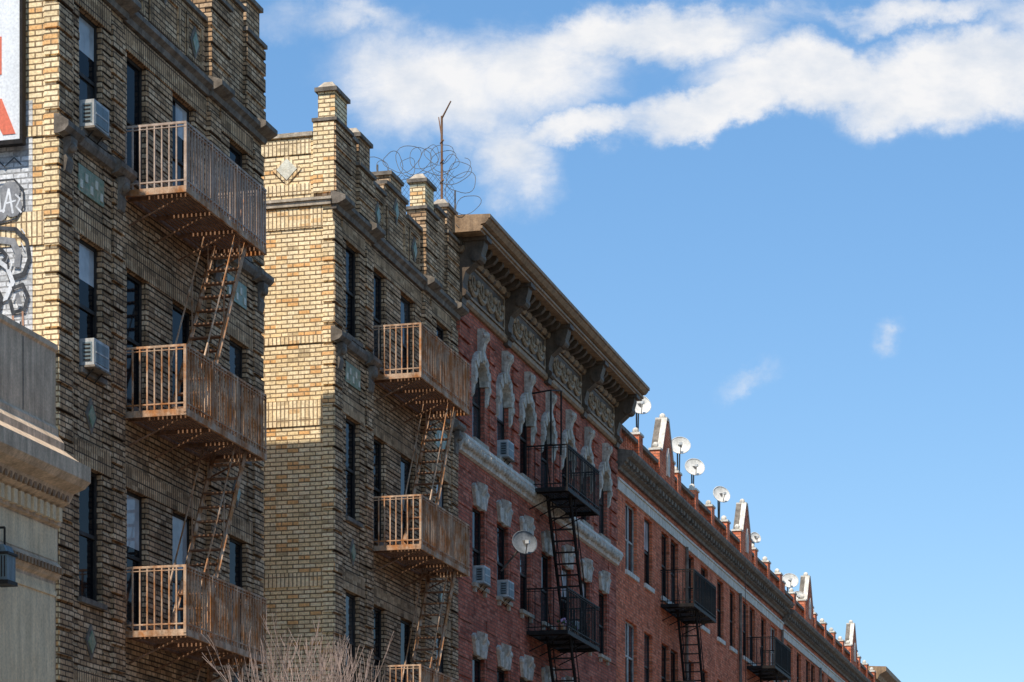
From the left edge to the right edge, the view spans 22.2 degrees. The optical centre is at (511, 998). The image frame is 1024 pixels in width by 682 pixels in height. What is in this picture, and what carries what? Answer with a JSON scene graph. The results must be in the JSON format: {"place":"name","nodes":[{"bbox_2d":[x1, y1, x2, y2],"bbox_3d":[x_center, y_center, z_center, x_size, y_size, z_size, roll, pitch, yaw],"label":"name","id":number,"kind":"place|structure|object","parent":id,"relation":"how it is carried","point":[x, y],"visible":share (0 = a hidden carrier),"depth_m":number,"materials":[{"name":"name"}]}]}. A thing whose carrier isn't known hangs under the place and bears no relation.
{"place":"outdoors","nodes":[
{"label":"outdoors","id":0,"kind":"place"},
{"bbox_2d":[456,311,617,681],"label":"brick walls","id":1,"kind":"structure","parent":0,"point":[491,618],"depth_m":57.43,"materials":[{"name":"red brick"}]},
{"bbox_2d":[472,565,491,592],"bbox_3d":[-0.651,-8.716,54.383,0.320,0.528,0.540,0,0,15],"label":"window air conditioner","id":2,"kind":"object","parent":1,"relation":"attached to","point":[481,575],"depth_m":54.15,"materials":[{"name":"grey metal"}]},
{"bbox_2d":[501,530,536,570],"bbox_3d":[0.076,-9.598,55.854,0.857,0.824,0.413,0,0,23],"label":"satellite dish","id":3,"kind":"object","parent":1,"relation":"attached to","point":[524,542],"visible":1,"depth_m":55.84,"materials":[{"name":"grey paint"}]},
{"bbox_2d":[472,376,603,681],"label":"windows","id":4,"kind":"structure","parent":1,"relation":"attached to","point":[476,514],"depth_m":58.25,"materials":[{"name":"black glass"}]},
{"bbox_2d":[458,328,622,681],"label":"white hoods and belt course","id":5,"kind":"object","parent":1,"relation":"attached to","point":[475,450],"visible":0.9,"depth_m":58.01,"materials":[{"name":"stone"}]},
{"bbox_2d":[497,440,514,464],"bbox_3d":[-0.153,-11.716,56.248,0.320,0.528,0.540,0,0,15],"label":"window air conditioner","id":6,"kind":"object","parent":5,"relation":"attached to","point":[505,449],"depth_m":56.02,"materials":[{"name":"grey metal"}]},
{"bbox_2d":[497,580,514,606],"bbox_3d":[-0.153,-8.716,56.248,0.320,0.528,0.540,0,0,15],"label":"window air conditioner","id":7,"kind":"object","parent":5,"relation":"attached to","point":[505,589],"depth_m":56.02,"materials":[{"name":"grey metal"}]},
{"bbox_2d":[452,214,649,448],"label":"bracketed cornice","id":8,"kind":"structure","parent":1,"relation":"attached to","point":[516,301],"depth_m":58.41,"materials":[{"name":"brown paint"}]},
{"bbox_2d":[526,389,599,681],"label":"black fire escape","id":9,"kind":"object","parent":1,"relation":"attached to","point":[570,502],"visible":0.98,"depth_m":59.27,"materials":[{"name":"metal"}]},
{"bbox_2d":[557,618,577,634],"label":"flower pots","id":10,"kind":"object","parent":9,"relation":"on","point":[563,621],"visible":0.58,"depth_m":58.33,"materials":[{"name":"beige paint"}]},
{"bbox_2d":[256,0,1023,681],"label":"sky","id":11,"kind":"structure","parent":0,"point":[799,224],"materials":[{"name":"blue"}]},
{"bbox_2d":[783,624,847,681],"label":"brick walls","id":12,"kind":"structure","parent":0,"point":[803,659],"depth_m":98.12,"materials":[{"name":"red brick"}]},
{"bbox_2d":[787,646,828,681],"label":"windows","id":13,"kind":"structure","parent":12,"relation":"attached to","point":[806,671],"depth_m":99.61,"materials":[{"name":"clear glass"}]},
{"bbox_2d":[819,668,821,681],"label":"rainwater pipes","id":14,"kind":"object","parent":12,"relation":"attached to","point":[820,674],"visible":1,"depth_m":101.83,"materials":[{"name":"brown metal"}]},
{"bbox_2d":[782,609,870,681],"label":"white bands and sills","id":15,"kind":"object","parent":12,"relation":"attached to","point":[796,623],"visible":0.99,"depth_m":100.55,"materials":[{"name":"paint"}]},
{"bbox_2d":[782,572,875,681],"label":"gabled parapet","id":16,"kind":"structure","parent":15,"relation":"on","point":[803,607],"depth_m":103.89,"materials":[{"name":"red brick"}]},
{"bbox_2d":[782,573,798,591],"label":"satellite dish","id":17,"kind":"object","parent":16,"relation":"attached to","point":[791,580],"visible":0.82,"depth_m":96.81,"materials":[{"name":"paint"}]},
{"bbox_2d":[795,591,802,600],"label":"satellite dish","id":18,"kind":"object","parent":16,"relation":"attached to","point":[799,593],"visible":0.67,"depth_m":98.78,"materials":[{"name":"paint"}]},
{"bbox_2d":[868,666,900,681],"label":"distant tan building","id":19,"kind":"structure","parent":0,"point":[884,674],"depth_m":119.84,"materials":[{"name":"brick"}]},
{"label":"ground","id":20,"kind":"structure","parent":0,"visible":0},
{"bbox_2d":[0,313,90,681],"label":"moulded facade","id":21,"kind":"structure","parent":20,"relation":"on","point":[31,445],"depth_m":33.51,"materials":[{"name":"concrete"}]},
{"bbox_2d":[0,526,17,586],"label":"wall lamp","id":22,"kind":"object","parent":21,"relation":"attached to","point":[8,555],"visible":1,"depth_m":32.35,"materials":[{"name":"black metal"}]},
{"bbox_2d":[0,336,68,681],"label":"dentils and cream panels","id":23,"kind":"object","parent":21,"relation":"attached to","point":[27,629],"visible":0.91,"depth_m":33.59,"materials":[{"name":"stone"}]},
{"bbox_2d":[0,0,265,681],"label":"brick walls","id":24,"kind":"structure","parent":20,"relation":"on","point":[61,220],"depth_m":36.85,"materials":[{"name":"beige brick"}]},
{"bbox_2d":[0,0,25,147],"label":"billboard","id":25,"kind":"object","parent":24,"relation":"attached to","point":[12,73],"visible":1,"depth_m":34.51,"materials":[{"name":"white metal"}]},
{"bbox_2d":[0,100,32,330],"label":"graffiti wall patch","id":26,"kind":"object","parent":24,"relation":"attached to","point":[16,260],"visible":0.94,"depth_m":34.64,"materials":[{"name":"paint"}]},
{"bbox_2d":[79,11,241,647],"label":"windows","id":27,"kind":"structure","parent":24,"relation":"attached to","point":[88,329],"depth_m":37.29,"materials":[{"name":"black glass"}]},
{"bbox_2d":[79,99,110,144],"bbox_3d":[-5.698,-11.856,35.455,0.320,0.528,0.540,0,0,15],"label":"window air conditioner","id":28,"kind":"object","parent":27,"relation":"attached to","point":[93,117],"depth_m":35.23,"materials":[{"name":"grey metal"}]},
{"bbox_2d":[79,338,110,383],"bbox_3d":[-5.698,-8.636,35.455,0.320,0.528,0.540,0,0,15],"label":"window air conditioner","id":29,"kind":"object","parent":27,"relation":"attached to","point":[93,355],"depth_m":35.23,"materials":[{"name":"grey metal"}]},
{"bbox_2d":[54,0,277,681],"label":"stone trim and cornices","id":30,"kind":"structure","parent":24,"relation":"attached to","point":[219,92],"depth_m":37.44,"materials":[{"name":"stone"}]},
{"bbox_2d":[123,121,266,681],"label":"rusty fire escape","id":31,"kind":"object","parent":24,"relation":"attached to","point":[189,216],"visible":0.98,"depth_m":37.94,"materials":[{"name":"beige paint"}]},
{"bbox_2d":[202,609,393,681],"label":"bare tree","id":32,"kind":"object","parent":20,"relation":"on","point":[284,666],"visible":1,"depth_m":36.25,"materials":[{"name":"brown plant"}]},
{"bbox_2d":[261,91,459,681],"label":"brick walls","id":33,"kind":"structure","parent":20,"relation":"on","point":[315,399],"depth_m":45.69,"materials":[{"name":"beige brick"}]},
{"bbox_2d":[266,82,468,606],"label":"stone trim and cornices","id":34,"kind":"structure","parent":33,"relation":"attached to","point":[286,169],"depth_m":47.10,"materials":[{"name":"stone"}]},
{"bbox_2d":[346,245,442,681],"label":"windows","id":35,"kind":"structure","parent":33,"relation":"attached to","point":[350,430],"depth_m":48.21,"materials":[{"name":"black glass"}]},
{"bbox_2d":[371,322,469,681],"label":"rusty fire escape","id":36,"kind":"object","parent":33,"relation":"attached to","point":[436,386],"visible":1,"depth_m":48.88,"materials":[{"name":"beige paint"}]},
{"bbox_2d":[375,144,481,235],"bbox_3d":[-2.471,-16.117,53.046,3.812,2.434,0.573,0,0,17],"label":"razor wire fence","id":37,"kind":"object","parent":33,"relation":"on","point":[446,184],"visible":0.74,"depth_m":52.76,"materials":[{"name":"grey metal"}]},
{"bbox_2d":[438,101,450,198],"bbox_3d":[-1.363,-16.454,52.483,0.358,3.109,0.067,0,0,43],"label":"roof antenna pole","id":38,"kind":"object","parent":33,"relation":"on","point":[441,143],"visible":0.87,"depth_m":52.51,"materials":[{"name":"metal"}]},
{"bbox_2d":[616,471,781,681],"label":"brick walls","id":39,"kind":"structure","parent":20,"relation":"on","point":[640,609],"depth_m":73.59,"materials":[{"name":"red brick"}]},
{"bbox_2d":[635,396,650,428],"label":"satellite dish","id":40,"kind":"object","parent":39,"relation":"on","point":[643,406],"visible":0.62,"depth_m":71.21,"materials":[{"name":"paint"}]},
{"bbox_2d":[672,437,690,470],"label":"satellite dish","id":41,"kind":"object","parent":39,"relation":"on","point":[681,445],"visible":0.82,"depth_m":76.72,"materials":[{"name":"paint"}]},
{"bbox_2d":[685,458,704,483],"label":"satellite dish","id":42,"kind":"object","parent":39,"relation":"on","point":[694,466],"visible":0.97,"depth_m":78.83,"materials":[{"name":"paint"}]},
{"bbox_2d":[625,503,773,681],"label":"windows","id":43,"kind":"structure","parent":39,"relation":"attached to","point":[629,567],"depth_m":73.34,"materials":[{"name":"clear glass"}]},
{"bbox_2d":[616,449,793,681],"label":"white bands and sills","id":44,"kind":"object","parent":39,"relation":"attached to","point":[646,479],"visible":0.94,"depth_m":76.52,"materials":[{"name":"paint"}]},
{"bbox_2d":[619,413,782,591],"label":"gabled parapet","id":45,"kind":"structure","parent":44,"relation":"on","point":[658,457],"depth_m":77.01,"materials":[{"name":"red brick"}]},
{"bbox_2d":[713,486,729,519],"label":"satellite dish","id":46,"kind":"object","parent":39,"relation":"on","point":[721,494],"visible":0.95,"depth_m":83.10,"materials":[{"name":"paint"}]},
{"bbox_2d":[660,568,790,681],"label":"black fire escape","id":47,"kind":"object","parent":39,"relation":"attached to","point":[700,609],"visible":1,"depth_m":74.27,"materials":[{"name":"metal"}]},
{"bbox_2d":[685,547,783,681],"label":"rainwater pipes","id":48,"kind":"object","parent":39,"relation":"attached to","point":[740,622],"visible":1,"depth_m":83.00,"materials":[{"name":"brown metal"}]},
{"bbox_2d":[751,532,760,543],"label":"satellite dish","id":49,"kind":"object","parent":39,"relation":"on","point":[755,537],"visible":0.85,"depth_m":89.36,"materials":[{"name":"paint"}]}
]}

